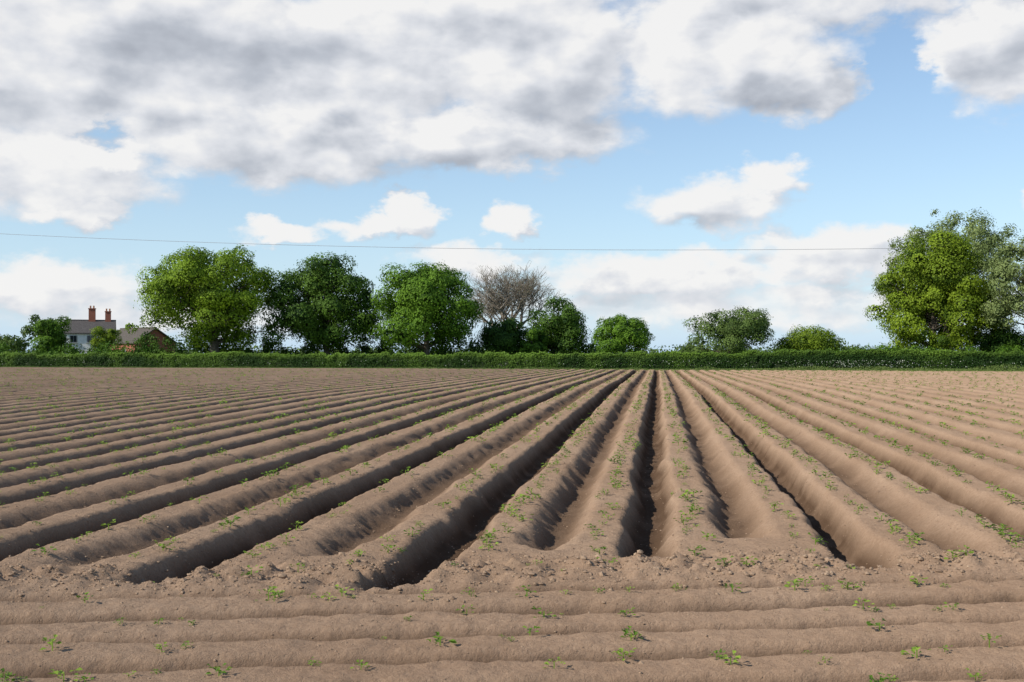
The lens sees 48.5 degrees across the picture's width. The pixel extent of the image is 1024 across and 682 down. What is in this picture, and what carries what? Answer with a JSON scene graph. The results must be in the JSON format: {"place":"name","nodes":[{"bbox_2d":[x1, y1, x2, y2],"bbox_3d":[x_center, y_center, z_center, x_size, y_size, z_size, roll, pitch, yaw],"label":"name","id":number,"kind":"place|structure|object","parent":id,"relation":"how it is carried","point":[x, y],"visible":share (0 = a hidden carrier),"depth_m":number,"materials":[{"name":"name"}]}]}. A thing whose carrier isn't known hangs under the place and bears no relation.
{"place":"outdoors","nodes":[
{"label":"outdoors","id":0,"kind":"place"},
{"bbox_2d":[110,327,176,352],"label":"brick barn","id":1,"kind":"structure","parent":0,"point":[126,336],"depth_m":157.27,"materials":[{"name":"tile"}]},
{"bbox_2d":[0,367,1023,681],"bbox_3d":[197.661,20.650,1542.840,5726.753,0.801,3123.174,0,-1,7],"label":"ploughed field ground","id":2,"kind":"structure","parent":0,"point":[268,635],"depth_m":11.81,"materials":[{"name":"soil"}]},
{"bbox_2d":[29,316,71,353],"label":"holly tree","id":3,"kind":"object","parent":2,"relation":"on","point":[52,338],"visible":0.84,"depth_m":140.22,"materials":[{"name":"green plant"}]},
{"bbox_2d":[0,339,157,354],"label":"garden shrubs","id":4,"kind":"object","parent":2,"relation":"on","point":[69,349],"visible":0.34,"depth_m":138.24,"materials":[{"name":"green plant"}]},
{"bbox_2d":[62,306,115,353],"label":"white cottage","id":5,"kind":"structure","parent":2,"relation":"on","point":[79,332],"depth_m":164.36,"materials":[{"name":"paint"}]},
{"bbox_2d":[0,314,195,352],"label":"background woodland","id":6,"kind":"object","parent":2,"relation":"on","point":[20,344],"visible":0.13,"depth_m":199.20,"materials":[{"name":"green plant"}]},
{"bbox_2d":[88,326,122,351],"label":"apple tree","id":7,"kind":"object","parent":2,"relation":"on","point":[111,335],"visible":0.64,"depth_m":145.40,"materials":[{"name":"green plant"}]},
{"bbox_2d":[124,244,280,352],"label":"oak tree","id":8,"kind":"object","parent":2,"relation":"on","point":[216,302],"visible":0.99,"depth_m":131.70,"materials":[{"name":"green plant"}]},
{"bbox_2d":[255,251,385,354],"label":"broadleaf tree","id":9,"kind":"object","parent":2,"relation":"on","point":[298,315],"visible":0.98,"depth_m":134.58,"materials":[{"name":"green plant"}]},
{"bbox_2d":[131,331,612,356],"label":"understorey shrubs","id":10,"kind":"object","parent":2,"relation":"on","point":[477,347],"visible":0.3,"depth_m":138.89,"materials":[{"name":"green plant"}]},
{"bbox_2d":[366,261,485,354],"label":"sycamore tree","id":11,"kind":"object","parent":2,"relation":"on","point":[419,304],"visible":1,"depth_m":130.17,"materials":[{"name":"green plant"}]},
{"bbox_2d":[476,316,528,354],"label":"elder tree","id":12,"kind":"object","parent":2,"relation":"on","point":[501,335],"visible":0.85,"depth_m":137.42,"materials":[{"name":"green plant"}]},
{"bbox_2d":[1,359,1014,367],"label":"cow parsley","id":13,"kind":"object","parent":2,"relation":"on","point":[769,360],"visible":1,"depth_m":103.83,"materials":[{"name":"plant"}]},
{"bbox_2d":[0,344,1023,370],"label":"field hedge","id":14,"kind":"object","parent":2,"relation":"on","point":[748,359],"visible":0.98,"depth_m":112.13,"materials":[{"name":"green plant"}]},
{"bbox_2d":[0,368,1023,681],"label":"potato seedlings","id":15,"kind":"object","parent":2,"relation":"on","point":[488,536],"visible":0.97,"depth_m":17.70,"materials":[{"name":"green plant"}]},
{"bbox_2d":[0,419,1023,681],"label":"soil clods","id":16,"kind":"object","parent":2,"relation":"on","point":[532,573],"visible":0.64,"depth_m":8.83,"materials":[{"name":"brown soil"}]},
{"bbox_2d":[0,364,1023,370],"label":"verge grass","id":17,"kind":"structure","parent":2,"relation":"on","point":[878,368],"depth_m":106.31,"materials":[{"name":"green plant"}]},
{"bbox_2d":[465,261,565,325],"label":"bare ash tree","id":18,"kind":"object","parent":2,"relation":"on","point":[496,297],"visible":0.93,"depth_m":148.10,"materials":[{"name":"twig bark"},{"name":"bark"}]},
{"bbox_2d":[15,342,1023,356],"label":"distant tree line","id":19,"kind":"object","parent":2,"relation":"on","point":[358,349],"depth_m":260.95,"materials":[{"name":"green plant"}]},
{"bbox_2d":[518,324,547,354],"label":"elder tree","id":20,"kind":"object","parent":2,"relation":"on","point":[536,343],"visible":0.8,"depth_m":136.36,"materials":[{"name":"green plant"}]},
{"bbox_2d":[526,295,591,353],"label":"lime tree","id":21,"kind":"object","parent":2,"relation":"on","point":[569,320],"visible":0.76,"depth_m":139.30,"materials":[{"name":"green plant"}]},
{"bbox_2d":[590,312,655,356],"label":"maple tree","id":22,"kind":"object","parent":2,"relation":"on","point":[623,334],"visible":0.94,"depth_m":126.54,"materials":[{"name":"green plant"}]},
{"bbox_2d":[682,305,776,354],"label":"hawthorn tree","id":23,"kind":"object","parent":2,"relation":"on","point":[733,333],"visible":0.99,"depth_m":163.12,"materials":[{"name":"green plant"}]},
{"bbox_2d":[770,324,847,356],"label":"hawthorn tree","id":24,"kind":"object","parent":2,"relation":"on","point":[808,338],"visible":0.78,"depth_m":165.52,"materials":[{"name":"green plant"}]},
{"bbox_2d":[666,338,978,356],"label":"distant hedgerow","id":25,"kind":"object","parent":2,"relation":"on","point":[682,351],"visible":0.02,"depth_m":175.22,"materials":[{"name":"green plant"}]},
{"bbox_2d":[834,343,1023,356],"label":"hedgerow shrubs","id":26,"kind":"object","parent":2,"relation":"on","point":[1004,349],"visible":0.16,"depth_m":103.67,"materials":[{"name":"green plant"}]},
{"bbox_2d":[862,230,1003,351],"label":"horse chestnut tree","id":27,"kind":"object","parent":2,"relation":"on","point":[917,302],"visible":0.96,"depth_m":108.11,"materials":[{"name":"green plant"}]},
{"bbox_2d":[871,207,1021,353],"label":"ash tree","id":28,"kind":"object","parent":2,"relation":"on","point":[973,230],"visible":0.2,"depth_m":124.19,"materials":[{"name":"green plant"}]},
{"bbox_2d":[967,324,1023,352],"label":"holly tree","id":29,"kind":"object","parent":2,"relation":"on","point":[994,340],"visible":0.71,"depth_m":107.48,"materials":[{"name":"green plant"}]},
{"bbox_2d":[968,235,1023,331],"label":"ash tree","id":30,"kind":"object","parent":2,"relation":"on","point":[1003,269],"visible":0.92,"depth_m":105.17,"materials":[{"name":"green plant"}]},
{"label":"utility pole","id":31,"kind":"object","parent":2,"relation":"on","visible":0},
{"bbox_2d":[12,234,933,249],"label":"overhead power line","id":32,"kind":"object","parent":31,"relation":"attached to","point":[455,248],"visible":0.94,"depth_m":127.70,"materials":[{"name":"black metal"}]},
{"bbox_2d":[0,0,1023,354],"label":"sky","id":33,"kind":"structure","parent":0,"point":[666,142],"materials":[{"name":"blue"}]}
]}

